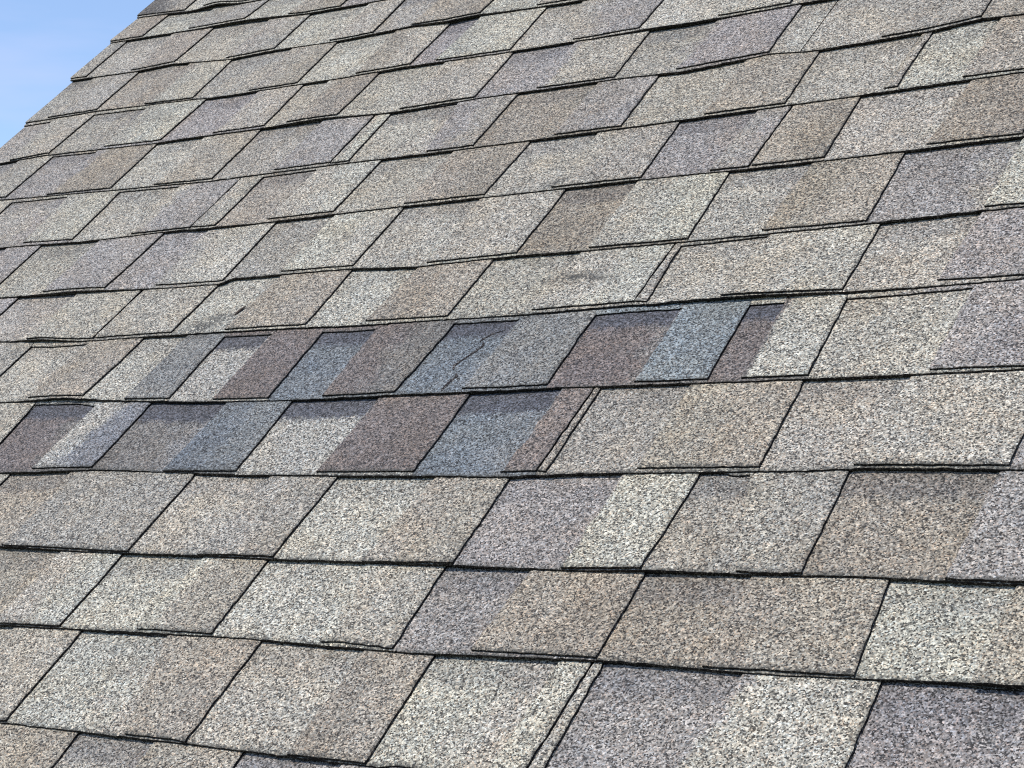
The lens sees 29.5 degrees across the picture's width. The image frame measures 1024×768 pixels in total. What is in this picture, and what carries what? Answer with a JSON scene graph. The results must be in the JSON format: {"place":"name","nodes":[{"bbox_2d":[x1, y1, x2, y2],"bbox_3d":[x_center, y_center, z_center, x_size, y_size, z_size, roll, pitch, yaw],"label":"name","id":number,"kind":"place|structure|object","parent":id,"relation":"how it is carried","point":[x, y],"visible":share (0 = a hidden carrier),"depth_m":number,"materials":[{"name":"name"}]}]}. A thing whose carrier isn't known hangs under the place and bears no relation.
{"place":"outdoors","nodes":[
{"label":"outdoors","id":0,"kind":"place"},
{"bbox_2d":[0,0,153,147],"label":"sky","id":1,"kind":"structure","parent":0,"point":[44,43],"materials":[{"name":"blue"}]},
{"label":"ground","id":2,"kind":"structure","parent":0,"visible":0},
{"bbox_3d":[1.154,1.081,3.771,3.364,5.493,6.171,-2,-3,36],"label":"house","id":3,"kind":"object","parent":2,"relation":"on","visible":0},
{"bbox_2d":[0,402,35,444],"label":"roof shingle","id":4,"kind":"object","parent":3,"relation":"on","point":[13,416],"visible":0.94,"depth_m":2.78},
{"bbox_2d":[0,341,35,376],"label":"roof shingle","id":5,"kind":"object","parent":3,"relation":"on","point":[11,354],"visible":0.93,"depth_m":2.96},
{"bbox_2d":[0,245,41,284],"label":"roof shingle","id":6,"kind":"object","parent":3,"relation":"on","point":[13,259],"visible":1,"depth_m":3.26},
{"bbox_2d":[0,156,52,200],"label":"roof shingle","id":7,"kind":"object","parent":3,"relation":"on","point":[14,176],"visible":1,"depth_m":3.58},
{"bbox_2d":[0,724,80,767],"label":"roof shingle","id":8,"kind":"object","parent":3,"relation":"on","point":[25,747],"visible":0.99,"depth_m":2.11,"materials":[{"name":"grey asphalt"}]},
{"bbox_2d":[0,626,83,723],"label":"roof shingle","id":9,"kind":"object","parent":3,"relation":"on","point":[30,658],"visible":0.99,"depth_m":2.25,"materials":[{"name":"grey asphalt"}]},
{"bbox_2d":[0,112,95,164],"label":"roof shingle","id":10,"kind":"object","parent":3,"relation":"on","point":[36,139],"visible":1,"depth_m":3.69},
{"bbox_2d":[0,190,119,248],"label":"roof shingle","id":11,"kind":"object","parent":3,"relation":"on","point":[55,220],"visible":0.98,"depth_m":3.33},
{"bbox_2d":[0,548,124,628],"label":"roof shingle","id":12,"kind":"object","parent":3,"relation":"on","point":[42,589],"visible":0.96,"depth_m":2.36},
{"bbox_2d":[0,290,143,342],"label":"roof shingle","id":13,"kind":"object","parent":3,"relation":"on","point":[79,317],"visible":0.98,"depth_m":2.98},
{"bbox_2d":[0,338,144,402],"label":"roof shingle","id":14,"kind":"object","parent":3,"relation":"on","point":[47,370],"visible":0.96,"depth_m":2.83,"materials":[{"name":"grey asphalt"}]},
{"bbox_2d":[0,399,152,473],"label":"roof shingle","id":15,"kind":"object","parent":3,"relation":"on","point":[62,435],"visible":0.98,"depth_m":2.66,"materials":[{"name":"grey asphalt"}]},
{"bbox_2d":[5,144,157,199],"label":"roof shingle","id":16,"kind":"object","parent":3,"relation":"on","point":[105,170],"visible":1,"depth_m":3.45,"materials":[{"name":"grey asphalt"}]},
{"bbox_2d":[25,72,139,123],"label":"roof shingle","id":17,"kind":"object","parent":3,"relation":"on","point":[79,97],"visible":1,"depth_m":3.78,"materials":[{"name":"grey asphalt"}]},
{"bbox_2d":[0,233,165,298],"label":"roof shingle","id":18,"kind":"object","parent":3,"relation":"on","point":[100,265],"visible":1,"depth_m":3.12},
{"bbox_2d":[0,471,195,554],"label":"roof shingle","id":19,"kind":"object","parent":3,"relation":"on","point":[111,512],"visible":0.99,"depth_m":2.47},
{"bbox_2d":[70,41,127,81],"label":"roof shingle","id":20,"kind":"object","parent":3,"relation":"on","point":[95,62],"visible":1,"depth_m":3.92,"materials":[{"name":"grey asphalt"}]},
{"bbox_2d":[49,99,206,155],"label":"roof shingle","id":21,"kind":"object","parent":3,"relation":"on","point":[131,127],"visible":1,"depth_m":3.54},
{"bbox_2d":[6,631,261,744],"bbox_3d":[-0.411,0.322,2.138,0.281,0.014,0.172,-2,39,36],"label":"roof shingle","id":22,"kind":"object","parent":3,"relation":"on","point":[159,688],"visible":0.99,"depth_m":2.12,"materials":[{"name":"grey asphalt"}]},
{"bbox_2d":[110,15,168,43],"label":"roof shingle","id":23,"kind":"object","parent":3,"relation":"on","point":[138,28],"visible":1,"depth_m":3.98,"materials":[{"name":"grey asphalt"}]},
{"bbox_2d":[54,733,245,767],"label":"roof shingle","id":24,"kind":"object","parent":3,"relation":"on","point":[84,750],"visible":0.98,"depth_m":2.03,"materials":[{"name":"grey asphalt"}]},
{"bbox_2d":[86,27,214,79],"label":"roof shingle","id":25,"kind":"object","parent":3,"relation":"on","point":[140,55],"visible":1,"depth_m":3.83,"materials":[{"name":"grey asphalt"}]},
{"bbox_2d":[82,333,225,402],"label":"roof shingle","id":26,"kind":"object","parent":3,"relation":"on","point":[157,370],"visible":0.99,"depth_m":2.71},
{"bbox_2d":[72,178,240,243],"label":"roof shingle","id":27,"kind":"object","parent":3,"relation":"on","point":[150,210],"visible":0.99,"depth_m":3.18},
{"bbox_2d":[93,285,219,340],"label":"roof shingle","id":28,"kind":"object","parent":3,"relation":"on","point":[153,313],"visible":1,"depth_m":2.86,"materials":[{"name":"grey asphalt"}]},
{"bbox_2d":[60,554,269,636],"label":"roof shingle","id":29,"kind":"object","parent":3,"relation":"on","point":[170,595],"visible":0.99,"depth_m":2.24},
{"bbox_2d":[97,60,232,111],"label":"roof shingle","id":30,"kind":"object","parent":3,"relation":"on","point":[176,83],"visible":1,"depth_m":3.64,"materials":[{"name":"grey asphalt"}]},
{"bbox_2d":[137,0,196,18],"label":"roof shingle","id":31,"kind":"object","parent":3,"relation":"on","point":[160,7],"visible":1,"depth_m":4.01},
{"bbox_2d":[110,130,261,190],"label":"roof shingle","id":32,"kind":"object","parent":3,"relation":"on","point":[198,160],"visible":1,"depth_m":3.29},
{"bbox_2d":[104,222,277,291],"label":"roof shingle","id":33,"kind":"object","parent":3,"relation":"on","point":[195,258],"visible":1,"depth_m":2.97,"materials":[{"name":"grey asphalt"}]},
{"bbox_2d":[92,401,293,475],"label":"roof shingle","id":34,"kind":"object","parent":3,"relation":"on","point":[223,439],"visible":0.99,"depth_m":2.51,"materials":[{"name":"grey asphalt"}]},
{"bbox_2d":[142,0,268,38],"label":"roof shingle","id":35,"kind":"object","parent":3,"relation":"on","point":[210,17],"visible":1,"depth_m":3.86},
{"bbox_2d":[185,0,248,12],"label":"roof shingle","id":36,"kind":"object","parent":3,"relation":"on","point":[197,5],"visible":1,"depth_m":3.90,"materials":[{"name":"grey asphalt"}]},
{"bbox_2d":[190,175,263,230],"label":"roof shingle","id":37,"kind":"object","parent":3,"relation":"on","point":[237,193],"visible":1,"depth_m":3.07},
{"bbox_2d":[160,85,304,143],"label":"roof shingle","id":38,"kind":"object","parent":3,"relation":"on","point":[259,110],"visible":1,"depth_m":3.38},
{"bbox_2d":[129,474,338,560],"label":"roof shingle","id":39,"kind":"object","parent":3,"relation":"on","point":[241,517],"visible":0.99,"depth_m":2.32,"materials":[{"name":"grey asphalt"}]},
{"bbox_2d":[174,14,310,64],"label":"roof shingle","id":40,"kind":"object","parent":3,"relation":"on","point":[238,40],"visible":1,"depth_m":3.67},
{"bbox_2d":[169,328,324,402],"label":"roof shingle","id":41,"kind":"object","parent":3,"relation":"on","point":[257,366],"visible":0.98,"depth_m":2.61,"materials":[{"name":"grey asphalt"}]},
{"bbox_2d":[171,270,352,336],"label":"roof shingle","id":42,"kind":"object","parent":3,"relation":"on","point":[289,302],"visible":1,"depth_m":2.74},
{"bbox_2d":[193,42,337,99],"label":"roof shingle","id":43,"kind":"object","parent":3,"relation":"on","point":[269,71],"visible":1,"depth_m":3.48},
{"bbox_2d":[212,115,375,181],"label":"roof shingle","id":44,"kind":"object","parent":3,"relation":"on","point":[308,145],"visible":1,"depth_m":3.15,"materials":[{"name":"grey asphalt"}]},
{"bbox_2d":[244,0,347,20],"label":"roof shingle","id":45,"kind":"object","parent":3,"relation":"on","point":[269,9],"visible":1,"depth_m":3.69,"materials":[{"name":"grey asphalt"}]},
{"bbox_2d":[215,160,382,227],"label":"roof shingle","id":46,"kind":"object","parent":3,"relation":"on","point":[319,192],"visible":1,"depth_m":2.99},
{"bbox_2d":[187,642,435,766],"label":"roof shingle","id":47,"kind":"object","parent":3,"relation":"on","point":[322,704],"visible":0.99,"depth_m":1.97,"materials":[{"name":"grey asphalt"}]},
{"bbox_2d":[223,207,404,283],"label":"roof shingle","id":48,"kind":"object","parent":3,"relation":"on","point":[333,243],"visible":1,"depth_m":2.83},
{"bbox_2d":[235,752,399,767],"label":"roof shingle","id":49,"kind":"object","parent":3,"relation":"on","point":[250,760],"visible":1,"depth_m":1.92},
{"bbox_2d":[264,73,379,128],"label":"roof shingle","id":50,"kind":"object","parent":3,"relation":"on","point":[332,99],"visible":1,"depth_m":3.26,"materials":[{"name":"grey asphalt"}]},
{"bbox_2d":[212,560,446,652],"bbox_3d":[-0.195,0.231,2.108,0.262,0.014,0.149,-2,39,36],"label":"roof shingle","id":51,"kind":"object","parent":3,"relation":"on","point":[371,607],"visible":0.98,"depth_m":2.09,"materials":[{"name":"grey asphalt"}]},
{"bbox_2d":[274,0,405,50],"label":"roof shingle","id":52,"kind":"object","parent":3,"relation":"on","point":[349,23],"visible":1,"depth_m":3.52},
{"bbox_2d":[235,393,470,477],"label":"roof shingle","id":53,"kind":"object","parent":3,"relation":"on","point":[395,436],"visible":0.99,"depth_m":2.35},
{"bbox_2d":[330,114,391,165],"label":"roof shingle","id":54,"kind":"object","parent":3,"relation":"on","point":[351,149],"visible":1,"depth_m":3.06,"materials":[{"name":"grey asphalt"}]},
{"bbox_2d":[268,320,455,401],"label":"roof shingle","id":55,"kind":"object","parent":3,"relation":"on","point":[377,361],"visible":1,"depth_m":2.49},
{"bbox_2d":[297,22,450,84],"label":"roof shingle","id":56,"kind":"object","parent":3,"relation":"on","point":[393,50],"visible":1,"depth_m":3.33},
{"bbox_2d":[274,477,511,565],"bbox_3d":[-0.130,0.144,2.185,0.260,0.017,0.167,-2,39,36],"label":"roof shingle","id":57,"kind":"object","parent":3,"relation":"on","point":[430,521],"visible":1,"depth_m":2.17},
{"bbox_2d":[305,259,494,328],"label":"roof shingle","id":58,"kind":"object","parent":3,"relation":"on","point":[362,298],"visible":1,"depth_m":2.59,"materials":[{"name":"grey asphalt"}]},
{"bbox_2d":[337,52,514,117],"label":"roof shingle","id":59,"kind":"object","parent":3,"relation":"on","point":[417,88],"visible":1,"depth_m":3.13,"materials":[{"name":"grey asphalt"}]},
{"bbox_2d":[333,142,530,215],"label":"roof shingle","id":60,"kind":"object","parent":3,"relation":"on","point":[455,176],"visible":1,"depth_m":2.84,"materials":[{"name":"grey asphalt"}]},
{"bbox_2d":[373,0,493,34],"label":"roof shingle","id":61,"kind":"object","parent":3,"relation":"on","point":[409,14],"visible":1,"depth_m":3.37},
{"bbox_2d":[349,94,518,163],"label":"roof shingle","id":62,"kind":"object","parent":3,"relation":"on","point":[464,125],"visible":1,"depth_m":2.98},
{"bbox_2d":[352,189,566,269],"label":"roof shingle","id":63,"kind":"object","parent":3,"relation":"on","point":[501,227],"visible":1,"depth_m":2.67,"materials":[{"name":"grey asphalt"}]},
{"bbox_2d":[410,7,547,67],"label":"roof shingle","id":64,"kind":"object","parent":3,"relation":"on","point":[481,36],"visible":1,"depth_m":3.20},
{"bbox_2d":[366,656,593,767],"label":"roof shingle","id":65,"kind":"object","parent":3,"relation":"on","point":[469,712],"visible":0.99,"depth_m":1.85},
{"bbox_2d":[395,310,596,396],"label":"roof shingle","id":66,"kind":"object","parent":3,"relation":"on","point":[506,354],"visible":0.99,"depth_m":2.37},
{"bbox_2d":[413,388,593,477],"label":"roof shingle","id":67,"kind":"object","parent":3,"relation":"on","point":[517,434],"visible":0.99,"depth_m":2.22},
{"bbox_2d":[393,566,646,662],"bbox_3d":[0.008,0.224,1.960,0.254,0.016,0.147,-2,39,36],"label":"roof shingle","id":68,"kind":"object","parent":3,"relation":"on","point":[519,614],"visible":0.98,"depth_m":1.94,"materials":[{"name":"grey asphalt"}]},
{"bbox_2d":[480,0,587,15],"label":"roof shingle","id":69,"kind":"object","parent":3,"relation":"on","point":[499,6],"visible":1,"depth_m":3.24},
{"bbox_2d":[447,244,675,319],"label":"roof shingle","id":70,"kind":"object","parent":3,"relation":"on","point":[569,282],"visible":0.99,"depth_m":2.44,"materials":[{"name":"grey asphalt"}]},
{"bbox_2d":[475,30,650,98],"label":"roof shingle","id":71,"kind":"object","parent":3,"relation":"on","point":[587,62],"visible":1,"depth_m":2.97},
{"bbox_2d":[473,76,659,148],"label":"roof shingle","id":72,"kind":"object","parent":3,"relation":"on","point":[606,106],"visible":1,"depth_m":2.84,"materials":[{"name":"grey asphalt"}]},
{"bbox_2d":[529,662,604,767],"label":"roof shingle","id":73,"kind":"object","parent":3,"relation":"on","point":[547,750],"visible":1,"depth_m":1.79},
{"bbox_2d":[535,388,601,476],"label":"roof shingle","id":74,"kind":"object","parent":3,"relation":"on","point":[547,463],"visible":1,"depth_m":2.16,"materials":[{"name":"grey asphalt"}]},
{"bbox_2d":[454,474,701,571],"bbox_3d":[0.070,0.136,2.042,0.241,0.018,0.171,-2,39,36],"label":"roof shingle","id":75,"kind":"object","parent":3,"relation":"on","point":[600,523],"visible":0.99,"depth_m":2.03,"materials":[{"name":"grey asphalt"}]},
{"bbox_2d":[484,122,680,197],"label":"roof shingle","id":76,"kind":"object","parent":3,"relation":"on","point":[604,158],"visible":1,"depth_m":2.69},
{"bbox_2d":[510,0,663,52],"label":"roof shingle","id":77,"kind":"object","parent":3,"relation":"on","point":[569,23],"visible":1,"depth_m":3.07,"materials":[{"name":"grey asphalt"}]},
{"bbox_2d":[516,172,730,256],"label":"roof shingle","id":78,"kind":"object","parent":3,"relation":"on","point":[663,211],"visible":1,"depth_m":2.52,"materials":[{"name":"grey asphalt"}]},
{"bbox_2d":[547,297,753,389],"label":"roof shingle","id":79,"kind":"object","parent":3,"relation":"on","point":[681,343],"visible":0.98,"depth_m":2.24,"materials":[{"name":"grey asphalt"}]},
{"bbox_2d":[633,243,681,306],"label":"roof shingle","id":80,"kind":"object","parent":3,"relation":"on","point":[644,295],"visible":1,"depth_m":2.35,"materials":[{"name":"grey asphalt"}]},
{"bbox_2d":[546,380,804,476],"bbox_3d":[0.180,0.042,2.102,0.264,0.015,0.175,-2,39,36],"label":"roof shingle","id":81,"kind":"object","parent":3,"relation":"on","point":[717,428],"visible":0.97,"depth_m":2.09,"materials":[{"name":"grey asphalt"}]},
{"bbox_2d":[614,4,803,79],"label":"roof shingle","id":82,"kind":"object","parent":3,"relation":"on","point":[686,48],"visible":1,"depth_m":2.83,"materials":[{"name":"grey asphalt"}]},
{"bbox_2d":[547,662,883,767],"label":"roof shingle","id":83,"kind":"object","parent":3,"relation":"on","point":[636,716],"visible":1,"depth_m":1.72,"materials":[{"name":"asphalt"}]},
{"bbox_2d":[639,0,792,30],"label":"roof shingle","id":84,"kind":"object","parent":3,"relation":"on","point":[669,13],"visible":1,"depth_m":2.92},
{"bbox_2d":[641,106,792,179],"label":"roof shingle","id":85,"kind":"object","parent":3,"relation":"on","point":[729,143],"visible":1,"depth_m":2.57,"materials":[{"name":"grey asphalt"}]},
{"bbox_2d":[621,51,819,128],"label":"roof shingle","id":86,"kind":"object","parent":3,"relation":"on","point":[762,83],"visible":1,"depth_m":2.69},
{"bbox_2d":[597,572,891,679],"bbox_3d":[0.220,0.215,1.810,0.268,0.014,0.146,-2,39,36],"label":"roof shingle","id":87,"kind":"object","parent":3,"relation":"on","point":[811,627],"visible":1,"depth_m":1.79,"materials":[{"name":"asphalt"}]},
{"bbox_2d":[642,470,850,576],"bbox_3d":[0.238,0.129,1.924,0.174,0.015,0.174,-2,39,36],"label":"roof shingle","id":88,"kind":"object","parent":3,"relation":"on","point":[755,524],"visible":1,"depth_m":1.91,"materials":[{"name":"grey asphalt"}]},
{"bbox_2d":[647,224,881,305],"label":"roof shingle","id":89,"kind":"object","parent":3,"relation":"on","point":[820,262],"visible":1,"depth_m":2.28,"materials":[{"name":"grey asphalt"}]},
{"bbox_2d":[707,294,848,383],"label":"roof shingle","id":90,"kind":"object","parent":3,"relation":"on","point":[779,338],"visible":0.96,"depth_m":2.15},
{"bbox_2d":[688,153,905,241],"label":"roof shingle","id":91,"kind":"object","parent":3,"relation":"on","point":[816,196],"visible":1,"depth_m":2.37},
{"bbox_2d":[769,0,838,54],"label":"roof shingle","id":92,"kind":"object","parent":3,"relation":"on","point":[802,27],"visible":1,"depth_m":2.75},
{"bbox_2d":[749,97,861,169],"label":"roof shingle","id":93,"kind":"object","parent":3,"relation":"on","point":[809,133],"visible":1,"depth_m":2.49,"materials":[{"name":"grey asphalt"}]},
{"bbox_2d":[785,32,933,106],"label":"roof shingle","id":94,"kind":"object","parent":3,"relation":"on","point":[878,68],"visible":1,"depth_m":2.58,"materials":[{"name":"grey asphalt"}]},
{"bbox_2d":[759,370,1023,472],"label":"roof shingle","id":95,"kind":"object","parent":3,"relation":"on","point":[965,422],"visible":1,"depth_m":1.94,"materials":[{"name":"asphalt"}]},
{"bbox_2d":[801,0,991,52],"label":"roof shingle","id":96,"kind":"object","parent":3,"relation":"on","point":[847,23],"visible":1,"depth_m":2.65,"materials":[{"name":"grey asphalt"}]},
{"bbox_2d":[802,470,1023,585],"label":"roof shingle","id":97,"kind":"object","parent":3,"relation":"on","point":[953,527],"visible":0.98,"depth_m":1.80,"materials":[{"name":"grey asphalt"}]},
{"bbox_2d":[808,279,1023,380],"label":"roof shingle","id":98,"kind":"object","parent":3,"relation":"on","point":[967,329],"visible":0.99,"depth_m":2.05,"materials":[{"name":"grey asphalt"}]},
{"bbox_2d":[824,73,1023,161],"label":"roof shingle","id":99,"kind":"object","parent":3,"relation":"on","point":[983,110],"visible":1,"depth_m":2.40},
{"bbox_2d":[843,207,1023,293],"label":"roof shingle","id":100,"kind":"object","parent":3,"relation":"on","point":[977,248],"visible":1,"depth_m":2.15,"materials":[{"name":"grey asphalt"}]},
{"bbox_2d":[848,682,1023,767],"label":"roof shingle","id":101,"kind":"object","parent":3,"relation":"on","point":[918,725],"visible":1,"depth_m":1.61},
{"bbox_2d":[855,580,1023,689],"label":"roof shingle","id":102,"kind":"object","parent":3,"relation":"on","point":[947,633],"visible":0.99,"depth_m":1.68,"materials":[{"name":"grey asphalt"}]},
{"bbox_2d":[867,138,1023,224],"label":"roof shingle","id":103,"kind":"object","parent":3,"relation":"on","point":[959,180],"visible":1,"depth_m":2.26,"materials":[{"name":"asphalt"}]},
{"bbox_2d":[896,15,1023,91],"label":"roof shingle","id":104,"kind":"object","parent":3,"relation":"on","point":[981,49],"visible":1,"depth_m":2.49,"materials":[{"name":"asphalt"}]},
{"bbox_2d":[982,0,1023,19],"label":"roof shingle","id":105,"kind":"object","parent":3,"relation":"on","point":[996,9],"visible":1,"depth_m":2.54,"materials":[{"name":"asphalt"}]},
{"bbox_2d":[1010,437,1023,470],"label":"roof shingle","id":106,"kind":"object","parent":3,"relation":"on","point":[1017,464],"visible":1,"depth_m":1.82,"materials":[{"name":"asphalt"}]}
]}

